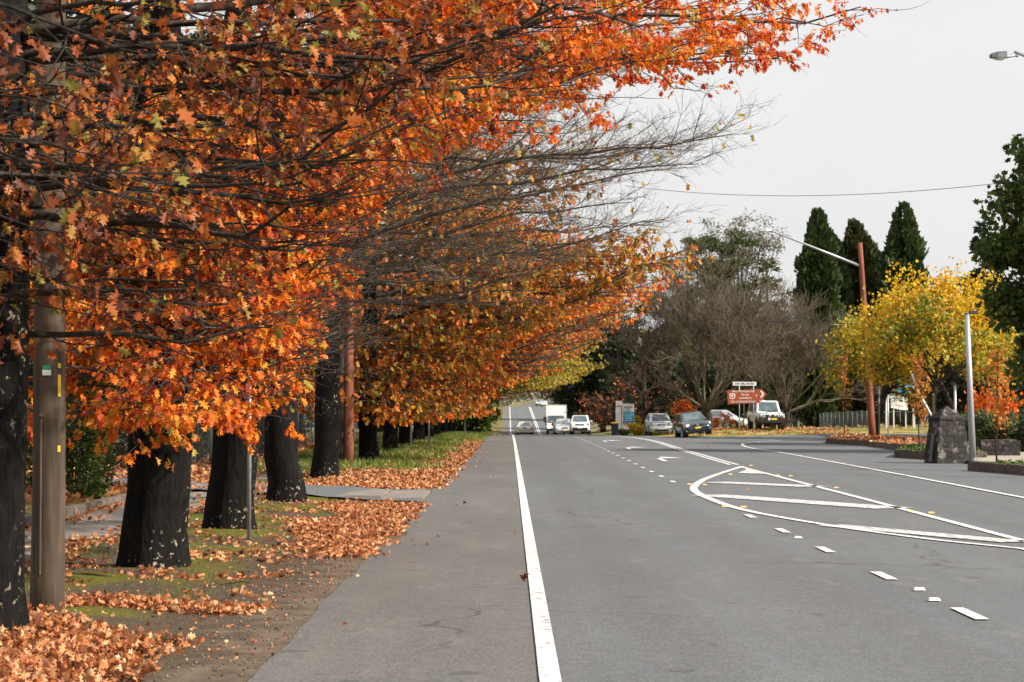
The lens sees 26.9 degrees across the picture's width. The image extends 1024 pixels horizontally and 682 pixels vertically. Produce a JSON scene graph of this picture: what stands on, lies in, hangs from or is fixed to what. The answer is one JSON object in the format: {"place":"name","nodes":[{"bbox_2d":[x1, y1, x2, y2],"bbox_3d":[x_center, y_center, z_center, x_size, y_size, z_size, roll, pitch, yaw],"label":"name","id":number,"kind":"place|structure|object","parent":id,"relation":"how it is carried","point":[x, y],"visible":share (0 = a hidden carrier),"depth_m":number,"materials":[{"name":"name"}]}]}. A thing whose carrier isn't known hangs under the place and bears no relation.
{"place":"outdoors","nodes":[
{"label":"outdoors","id":0,"kind":"place"},
{"bbox_2d":[25,448,356,562],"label":"footpath","id":1,"kind":"structure","parent":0,"point":[85,526],"depth_m":29.02,"materials":[{"name":"grey concrete"}]},
{"bbox_2d":[73,477,426,500],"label":"driveway","id":2,"kind":"structure","parent":0,"point":[330,491],"depth_m":42.17,"materials":[{"name":"concrete"}]},
{"bbox_2d":[122,498,425,681],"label":"gravel","id":3,"kind":"structure","parent":0,"point":[234,627],"depth_m":17.36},
{"bbox_2d":[257,430,487,472],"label":"grass","id":4,"kind":"structure","parent":0,"point":[446,442],"depth_m":70.90,"materials":[{"name":"green plant"}]},
{"bbox_2d":[25,329,928,681],"bbox_3d":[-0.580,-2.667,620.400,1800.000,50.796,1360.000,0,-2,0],"label":"ground","id":5,"kind":"structure","parent":0,"point":[131,619],"depth_m":19.75,"materials":[{"name":"brown soil"}]},
{"bbox_2d":[29,0,65,614],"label":"timber pole","id":6,"kind":"object","parent":5,"relation":"on","point":[47,575],"visible":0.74,"depth_m":16.61,"materials":[{"name":"brown wood"}]},
{"bbox_2d":[26,340,115,498],"bbox_3d":[-7.781,1.315,35.961,2.096,2.714,1.820,0,-2,0],"label":"hedge","id":7,"kind":"object","parent":5,"relation":"on","point":[97,477],"visible":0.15,"depth_m":35.47,"materials":[{"name":"green plant"}]},
{"bbox_2d":[25,493,125,526],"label":"edging wall","id":8,"kind":"structure","parent":5,"relation":"on","point":[71,511],"depth_m":32.97,"materials":[{"name":"concrete"}]},
{"bbox_2d":[27,0,136,456],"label":"leafy tree","id":9,"kind":"object","parent":5,"relation":"on","point":[31,7],"visible":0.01,"depth_m":62.45,"materials":[{"name":"orange plant"}]},
{"bbox_2d":[27,383,263,468],"bbox_3d":[-9.641,2.483,61.839,3.467,2.515,26.947,0,-2,0],"label":"hedge","id":10,"kind":"object","parent":5,"relation":"on","point":[123,436],"visible":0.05,"depth_m":54.51,"materials":[{"name":"green plant"}]},
{"bbox_2d":[0,0,320,281],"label":"oak tree","id":11,"kind":"object","parent":5,"relation":"on","point":[114,77],"visible":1,"depth_m":8.91,"materials":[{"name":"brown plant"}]},
{"bbox_2d":[25,521,311,662],"bbox_3d":[-3.722,2.334,22.429,2.437,0.171,17.028,0,-2,0],"label":"moss","id":12,"kind":"object","parent":5,"relation":"on","point":[191,546],"visible":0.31,"depth_m":21.90,"materials":[{"name":"green plant"}]},
{"bbox_2d":[247,376,251,539],"bbox_3d":[-3.304,1.076,26.933,0.057,3.030,0.060,0,-2,0],"label":"sign post","id":13,"kind":"object","parent":5,"relation":"on","point":[248,495],"depth_m":26.89,"materials":[{"name":"metal"}]},
{"bbox_2d":[191,398,357,464],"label":"chain link fence","id":14,"kind":"object","parent":5,"relation":"on","point":[311,423],"visible":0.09,"depth_m":66.48,"materials":[{"name":"metal"}]},
{"bbox_2d":[0,0,649,637],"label":"oak tree","id":15,"kind":"object","parent":5,"relation":"on","point":[16,204],"visible":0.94,"depth_m":14.37,"materials":[{"name":"orange plant"}]},
{"bbox_2d":[299,128,380,436],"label":"leafy tree","id":16,"kind":"object","parent":5,"relation":"on","point":[301,427],"depth_m":108.54,"materials":[{"name":"orange plant"}]},
{"bbox_2d":[78,0,612,502],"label":"oak tree","id":17,"kind":"object","parent":5,"relation":"on","point":[286,482],"visible":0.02,"depth_m":37.95,"materials":[{"name":"orange plant"}]},
{"bbox_2d":[339,209,353,465],"bbox_3d":[-4.736,-1.072,60.946,0.477,9.700,0.294,0,-2,-11],"label":"red pole","id":18,"kind":"object","parent":5,"relation":"on","point":[346,451],"visible":0.37,"depth_m":60.76,"materials":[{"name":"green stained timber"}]},
{"bbox_2d":[337,489,429,499],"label":"driveway slab","id":19,"kind":"structure","parent":5,"relation":"on","point":[381,493],"depth_m":40.79,"materials":[{"name":"concrete"}]},
{"bbox_2d":[27,0,811,567],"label":"oak tree","id":20,"kind":"object","parent":5,"relation":"on","point":[163,412],"visible":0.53,"depth_m":20.53,"materials":[{"name":"orange plant"}]},
{"bbox_2d":[82,0,784,478],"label":"oak tree","id":21,"kind":"object","parent":5,"relation":"on","point":[326,452],"visible":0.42,"depth_m":50.14,"materials":[{"name":"brown plant"}]},
{"bbox_2d":[0,426,887,681],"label":"fallen leaves","id":22,"kind":"object","parent":5,"relation":"on","point":[67,646],"visible":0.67,"depth_m":22.19,"materials":[{"name":"orange plant"}]},
{"bbox_2d":[455,396,498,432],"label":"leafy tree","id":23,"kind":"object","parent":5,"relation":"on","point":[476,423],"visible":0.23,"depth_m":176.81,"materials":[{"name":"green plant"}]},
{"bbox_2d":[29,0,927,528],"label":"oak tree","id":24,"kind":"object","parent":5,"relation":"on","point":[225,504],"visible":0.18,"depth_m":28.91,"materials":[{"name":"orange plant"}]},
{"bbox_2d":[357,221,613,434],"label":"oak tree","id":25,"kind":"object","parent":5,"relation":"on","point":[437,430],"depth_m":127.41,"materials":[{"name":"orange plant"}]},
{"bbox_2d":[357,193,629,436],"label":"oak tree","id":26,"kind":"object","parent":5,"relation":"on","point":[494,392],"visible":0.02,"depth_m":116.97,"materials":[{"name":"orange plant"}]},
{"bbox_2d":[298,100,690,450],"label":"oak tree","id":27,"kind":"object","parent":5,"relation":"on","point":[390,437],"visible":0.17,"depth_m":77.93,"materials":[{"name":"orange plant"}]},
{"bbox_2d":[262,36,731,460],"bbox_3d":[-1.249,-3.430,65.483,15.158,14.516,16.064,1,-2,-26],"label":"oak tree","id":28,"kind":"object","parent":5,"relation":"on","point":[370,389],"visible":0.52,"depth_m":62.91,"materials":[{"name":"orange plant"}]},
{"bbox_2d":[378,162,643,439],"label":"oak tree","id":29,"kind":"object","parent":5,"relation":"on","point":[418,430],"visible":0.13,"depth_m":104.24,"materials":[{"name":"orange plant"}]},
{"bbox_2d":[354,142,668,444],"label":"oak tree","id":30,"kind":"object","parent":5,"relation":"on","point":[404,434],"visible":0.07,"depth_m":88.99,"materials":[{"name":"orange plant"}]},
{"bbox_2d":[447,328,588,432],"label":"oak tree","id":31,"kind":"object","parent":5,"relation":"on","point":[450,423],"visible":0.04,"depth_m":152.97,"materials":[{"name":"orange plant"}]},
{"bbox_2d":[441,331,602,432],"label":"oak tree","id":32,"kind":"object","parent":5,"relation":"on","point":[444,426],"visible":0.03,"depth_m":140.68,"materials":[{"name":"orange plant"}]},
{"bbox_2d":[500,386,560,402],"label":"oak tree","id":33,"kind":"object","parent":5,"relation":"on","point":[526,391],"visible":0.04,"depth_m":247.64,"materials":[{"name":"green plant"}]},
{"bbox_2d":[453,345,609,430],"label":"oak tree","id":34,"kind":"object","parent":5,"relation":"on","point":[580,368],"visible":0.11,"depth_m":165.07,"materials":[{"name":"yellow plant"}]},
{"bbox_2d":[501,377,583,399],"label":"oak tree","id":35,"kind":"object","parent":5,"relation":"on","point":[545,383],"visible":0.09,"depth_m":202.95,"materials":[{"name":"plant"}]},
{"bbox_2d":[498,357,591,392],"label":"oak tree","id":36,"kind":"object","parent":5,"relation":"on","point":[554,377],"visible":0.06,"depth_m":184.94,"materials":[{"name":"yellow plant"}]},
{"bbox_2d":[549,325,615,433],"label":"dark conifer","id":37,"kind":"object","parent":5,"relation":"on","point":[568,394],"visible":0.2,"depth_m":248.82,"materials":[{"name":"green plant"}]},
{"bbox_2d":[570,315,624,431],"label":"dark conifer","id":38,"kind":"object","parent":5,"relation":"on","point":[604,429],"visible":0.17,"depth_m":250.96,"materials":[{"name":"green plant"}]},
{"bbox_2d":[590,315,642,426],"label":"dark conifer","id":39,"kind":"object","parent":5,"relation":"on","point":[622,353],"visible":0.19,"depth_m":239.29,"materials":[{"name":"green plant"}]},
{"bbox_2d":[570,365,671,432],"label":"beech tree","id":40,"kind":"object","parent":5,"relation":"on","point":[597,408],"visible":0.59,"depth_m":190.98,"materials":[{"name":"orange plant"}]},
{"bbox_2d":[622,402,633,429],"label":"motel sign","id":41,"kind":"object","parent":5,"relation":"on","point":[627,412],"visible":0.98,"depth_m":159.84,"materials":[{"name":"metal"}]},
{"bbox_2d":[624,422,644,435],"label":"garden shrub","id":42,"kind":"object","parent":5,"relation":"on","point":[635,428],"visible":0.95,"depth_m":156.70,"materials":[{"name":"yellow plant"}]},
{"bbox_2d":[498,317,788,406],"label":"woodland","id":43,"kind":"object","parent":5,"relation":"on","point":[532,395],"visible":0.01,"depth_m":623.82,"materials":[{"name":"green plant"}]},
{"bbox_2d":[602,358,697,425],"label":"beech tree","id":44,"kind":"object","parent":5,"relation":"on","point":[645,411],"visible":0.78,"depth_m":185.75,"materials":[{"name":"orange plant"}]},
{"bbox_2d":[614,330,693,421],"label":"dark conifer","id":45,"kind":"object","parent":5,"relation":"on","point":[675,371],"visible":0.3,"depth_m":194.37,"materials":[{"name":"green plant"}]},
{"bbox_2d":[605,345,706,417],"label":"evergreen tree","id":46,"kind":"object","parent":5,"relation":"on","point":[615,376],"visible":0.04,"depth_m":219.45,"materials":[{"name":"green plant"}]},
{"bbox_2d":[631,283,710,356],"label":"pine tree","id":47,"kind":"object","parent":5,"relation":"on","point":[650,312],"visible":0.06,"depth_m":239.32,"materials":[{"name":"green plant"}]},
{"bbox_2d":[647,347,732,422],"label":"tree","id":48,"kind":"object","parent":5,"relation":"on","point":[682,368],"visible":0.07,"depth_m":213.61,"materials":[{"name":"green plant"}]},
{"bbox_2d":[670,397,713,424],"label":"orange sapling","id":49,"kind":"object","parent":5,"relation":"on","point":[681,407],"visible":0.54,"depth_m":157.45,"materials":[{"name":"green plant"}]},
{"bbox_2d":[587,226,821,428],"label":"bare tree","id":50,"kind":"object","parent":5,"relation":"on","point":[732,337],"visible":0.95,"depth_m":149.21,"materials":[{"name":"brown plant"}]},
{"bbox_2d":[669,228,760,427],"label":"pine tree","id":51,"kind":"object","parent":5,"relation":"on","point":[712,242],"visible":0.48,"depth_m":239.51,"materials":[{"name":"green plant"}]},
{"bbox_2d":[713,410,735,428],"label":"orange sapling","id":52,"kind":"object","parent":5,"relation":"on","point":[715,420],"visible":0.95,"depth_m":160.06,"materials":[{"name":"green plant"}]},
{"bbox_2d":[711,410,747,427],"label":"sedan car","id":53,"kind":"object","parent":5,"relation":"on","point":[718,412],"visible":0.34,"depth_m":164.82,"materials":[{"name":"silver metal"}]},
{"bbox_2d":[678,208,791,417],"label":"gum tree","id":54,"kind":"object","parent":5,"relation":"on","point":[743,250],"visible":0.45,"depth_m":257.43,"materials":[{"name":"green plant"}]},
{"bbox_2d":[695,351,779,427],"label":"evergreen tree","id":55,"kind":"object","parent":5,"relation":"on","point":[710,379],"visible":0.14,"depth_m":207.12,"materials":[{"name":"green plant"}]},
{"bbox_2d":[727,381,766,434],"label":"direction sign","id":56,"kind":"object","parent":5,"relation":"on","point":[747,396],"visible":0.98,"depth_m":133.92,"materials":[{"name":"metal"}]},
{"bbox_2d":[722,257,792,427],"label":"fir tree","id":57,"kind":"object","parent":5,"relation":"on","point":[769,265],"visible":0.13,"depth_m":209.86,"materials":[{"name":"green plant"}]},
{"bbox_2d":[747,400,785,429],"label":"ute","id":58,"kind":"object","parent":5,"relation":"on","point":[769,413],"visible":0.9,"depth_m":138.46,"materials":[{"name":"white paint"}]},
{"bbox_2d":[744,341,802,426],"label":"tree","id":59,"kind":"object","parent":5,"relation":"on","point":[768,393],"visible":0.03,"depth_m":198.90,"materials":[{"name":"plant"}]},
{"bbox_2d":[762,362,813,424],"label":"evergreen tree","id":60,"kind":"object","parent":5,"relation":"on","point":[793,406],"visible":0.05,"depth_m":185.10,"materials":[{"name":"plant"}]},
{"bbox_2d":[654,426,927,436],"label":"dry grass","id":61,"kind":"structure","parent":5,"relation":"on","point":[902,428],"depth_m":140.29,"materials":[{"name":"plant"}]},
{"bbox_2d":[686,271,902,427],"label":"bare tree","id":62,"kind":"object","parent":5,"relation":"on","point":[806,346],"visible":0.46,"depth_m":156.53,"materials":[{"name":"brown plant"}]},
{"bbox_2d":[756,228,875,435],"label":"timber lamp pole","id":63,"kind":"object","parent":5,"relation":"on","point":[871,414],"visible":0.78,"depth_m":115.05,"materials":[{"name":"wood"}]},
{"bbox_2d":[789,207,846,427],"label":"cypress tree","id":64,"kind":"object","parent":5,"relation":"on","point":[816,271],"visible":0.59,"depth_m":171.20,"materials":[{"name":"green plant"}]},
{"bbox_2d":[791,410,866,428],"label":"picket fence","id":65,"kind":"object","parent":5,"relation":"on","point":[835,418],"visible":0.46,"depth_m":157.23,"materials":[{"name":"metal"}]},
{"bbox_2d":[821,233,857,426],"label":"cypress tree","id":66,"kind":"object","parent":5,"relation":"on","point":[846,293],"visible":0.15,"depth_m":173.40,"materials":[{"name":"green plant"}]},
{"bbox_2d":[838,217,881,426],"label":"cypress tree","id":67,"kind":"object","parent":5,"relation":"on","point":[855,233],"visible":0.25,"depth_m":174.58,"materials":[{"name":"green leaf"},{"name":"dark bark"}]},
{"bbox_2d":[807,305,945,434],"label":"maple tree","id":68,"kind":"object","parent":5,"relation":"on","point":[833,344],"visible":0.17,"depth_m":124.89,"materials":[{"name":"yellow plant"}]},
{"bbox_2d":[883,381,914,428],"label":"school sign","id":69,"kind":"object","parent":5,"relation":"on","point":[901,406],"visible":0.3,"depth_m":149.86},
{"bbox_2d":[871,200,930,426],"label":"cypress tree","id":70,"kind":"object","parent":5,"relation":"on","point":[905,246],"visible":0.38,"depth_m":171.62,"materials":[{"name":"green plant"}]},
{"bbox_2d":[842,256,1019,439],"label":"maple tree","id":71,"kind":"object","parent":5,"relation":"on","point":[942,285],"visible":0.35,"depth_m":102.64,"materials":[{"name":"yellow plant"}]},
{"bbox_2d":[853,278,1022,424],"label":"maple tree","id":72,"kind":"object","parent":5,"relation":"on","point":[912,332],"visible":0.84,"depth_m":98.28,"materials":[{"name":"yellow plant"}]},
{"bbox_2d":[924,406,968,463],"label":"stone obelisk","id":73,"kind":"object","parent":5,"relation":"on","point":[946,442],"visible":0.95,"depth_m":66.47,"materials":[{"name":"stone"}]},
{"bbox_2d":[919,292,1023,424],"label":"maple tree","id":74,"kind":"object","parent":5,"relation":"on","point":[941,402],"visible":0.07,"depth_m":115.55,"materials":[{"name":"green plant"}]},
{"bbox_2d":[956,220,1007,293],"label":"cedar tree","id":75,"kind":"object","parent":5,"relation":"on","point":[976,239],"visible":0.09,"depth_m":225.11,"materials":[{"name":"green plant"}]},
{"bbox_2d":[959,382,1023,420],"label":"flame shrub","id":76,"kind":"object","parent":5,"relation":"on","point":[984,403],"visible":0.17,"depth_m":95.90,"materials":[{"name":"orange plant"}]},
{"bbox_2d":[971,133,1023,390],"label":"evergreen tree","id":77,"kind":"object","parent":5,"relation":"on","point":[1002,249],"visible":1,"depth_m":82.17,"materials":[{"name":"green plant"}]},
{"bbox_2d":[989,51,1023,60],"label":"street lamp","id":78,"kind":"object","parent":5,"relation":"on","point":[1000,55],"visible":1,"depth_m":52.17,"materials":[{"name":"metal"}]},
{"bbox_2d":[458,406,503,434],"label":"roadside grass","id":79,"kind":"structure","parent":0,"point":[495,431],"depth_m":265.03,"materials":[{"name":"green plant"}]},
{"bbox_2d":[32,0,1023,328],"label":"sky","id":80,"kind":"structure","parent":0,"point":[918,102],"materials":[{"name":"white"}]},
{"bbox_2d":[248,399,1023,681],"bbox_3d":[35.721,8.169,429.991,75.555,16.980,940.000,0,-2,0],"label":"road","id":81,"kind":"structure","parent":0,"point":[647,575],"depth_m":21.66,"materials":[{"name":"grey asphalt"}]},
{"bbox_2d":[514,422,534,434],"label":"sedan car","id":82,"kind":"object","parent":81,"relation":"on","point":[524,427],"visible":0.92,"depth_m":216.51,"materials":[{"name":"beige paint"}]},
{"bbox_2d":[509,407,561,681],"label":"edge line","id":83,"kind":"object","parent":81,"relation":"on","point":[548,666],"visible":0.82,"depth_m":18.50,"materials":[{"name":"paint"}]},
{"bbox_2d":[543,404,568,434],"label":"box truck","id":84,"kind":"object","parent":81,"relation":"on","point":[553,412],"visible":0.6,"depth_m":212.67,"materials":[{"name":"white paint"}]},
{"bbox_2d":[552,419,574,434],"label":"sedan car","id":85,"kind":"object","parent":81,"relation":"on","point":[561,425],"visible":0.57,"depth_m":191.36,"materials":[{"name":"silver metal"}]},
{"bbox_2d":[567,414,592,434],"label":"off road car","id":86,"kind":"object","parent":81,"relation":"on","point":[579,423],"visible":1,"depth_m":184.10,"materials":[{"name":"white paint"}]},
{"bbox_2d":[644,413,672,435],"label":"hatchback car","id":87,"kind":"object","parent":81,"relation":"on","point":[658,423],"visible":0.91,"depth_m":150.58,"materials":[{"name":"silver metal"}]},
{"bbox_2d":[672,411,711,437],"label":"hatchback car","id":88,"kind":"object","parent":81,"relation":"on","point":[685,424],"visible":1,"depth_m":131.60,"materials":[{"name":"blue paint"}]},
{"bbox_2d":[529,407,1023,541],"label":"line","id":89,"kind":"object","parent":81,"relation":"on","point":[970,526],"visible":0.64,"depth_m":40.98,"materials":[{"name":"paint"}]},
{"bbox_2d":[570,435,987,618],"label":"lane line","id":90,"kind":"object","parent":81,"relation":"on","point":[965,611],"visible":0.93,"depth_m":21.38,"materials":[{"name":"paint"}]},
{"bbox_2d":[679,437,1023,497],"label":"corner line","id":91,"kind":"object","parent":81,"relation":"on","point":[894,473],"visible":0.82,"depth_m":54.24,"materials":[{"name":"paint"}]},
{"bbox_2d":[690,466,1023,549],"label":"island outline","id":92,"kind":"object","parent":81,"relation":"on","point":[694,487],"visible":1,"depth_m":34.29,"materials":[{"name":"paint"}]},
{"bbox_2d":[696,468,1022,541],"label":"island hatching","id":93,"kind":"object","parent":81,"relation":"on","point":[748,470],"visible":1,"depth_m":37.15,"materials":[{"name":"paint"}]},
{"bbox_2d":[965,311,976,460],"bbox_3d":[13.546,1.405,63.113,0.376,4.602,0.250,0,-2,0],"label":"leaning post","id":94,"kind":"object","parent":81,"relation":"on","point":[971,433],"visible":0.83,"depth_m":63.05,"materials":[{"name":"metal"}]},
{"bbox_2d":[629,180,1023,195],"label":"overhead wire","id":95,"kind":"object","parent":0,"point":[832,195],"visible":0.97,"depth_m":81.65,"materials":[{"name":"black metal"}]},
{"bbox_2d":[727,434,926,440],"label":"side road","id":96,"kind":"structure","parent":0,"point":[792,437],"depth_m":130.43,"materials":[{"name":"grey asphalt"}]},
{"bbox_2d":[926,438,1023,461],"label":"pavement","id":97,"kind":"structure","parent":0,"point":[993,458],"depth_m":68.91,"materials":[{"name":"beige concrete"}]},
{"bbox_2d":[826,432,926,449],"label":"garden bed","id":98,"kind":"object","parent":97,"relation":"on","point":[886,442],"visible":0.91,"depth_m":99.52,"materials":[{"name":"orange plant"}]},
{"bbox_2d":[835,349,852,432],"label":"sapling","id":99,"kind":"object","parent":98,"relation":"in","point":[845,381],"visible":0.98,"depth_m":117.47,"materials":[{"name":"orange plant"}]},
{"bbox_2d":[894,443,986,458],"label":"garden bed","id":100,"kind":"object","parent":97,"relation":"on","point":[913,451],"visible":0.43,"depth_m":73.19,"materials":[{"name":"stone"}]},
{"bbox_2d":[906,353,931,445],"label":"sapling","id":101,"kind":"object","parent":100,"relation":"on","point":[916,396],"visible":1,"depth_m":78.97,"materials":[{"name":"orange plant"}]},
{"bbox_2d":[968,459,1023,474],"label":"garden bed","id":102,"kind":"object","parent":97,"relation":"on","point":[1016,467],"visible":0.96,"depth_m":56.74,"materials":[{"name":"stone"}]},
{"bbox_2d":[978,346,1017,461],"bbox_3d":[13.287,1.792,58.441,0.904,3.325,0.959,1,-2,-23],"label":"sapling","id":103,"kind":"object","parent":102,"relation":"on","point":[996,361],"visible":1,"depth_m":58.45,"materials":[{"name":"orange plant"}]},
{"bbox_2d":[975,439,1020,455],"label":"stone planter","id":104,"kind":"object","parent":97,"relation":"on","point":[1008,447],"visible":0.71,"depth_m":73.33,"materials":[{"name":"grey stone"}]},
{"bbox_2d":[974,409,1023,438],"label":"rosemary shrub","id":105,"kind":"object","parent":104,"relation":"in","point":[983,422],"visible":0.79,"depth_m":73.75,"materials":[{"name":"green plant"}]},
{"bbox_2d":[1006,417,1023,451],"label":"dark shrub","id":106,"kind":"object","parent":97,"relation":"on","point":[1018,434],"visible":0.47,"depth_m":79.59,"materials":[{"name":"green plant"}]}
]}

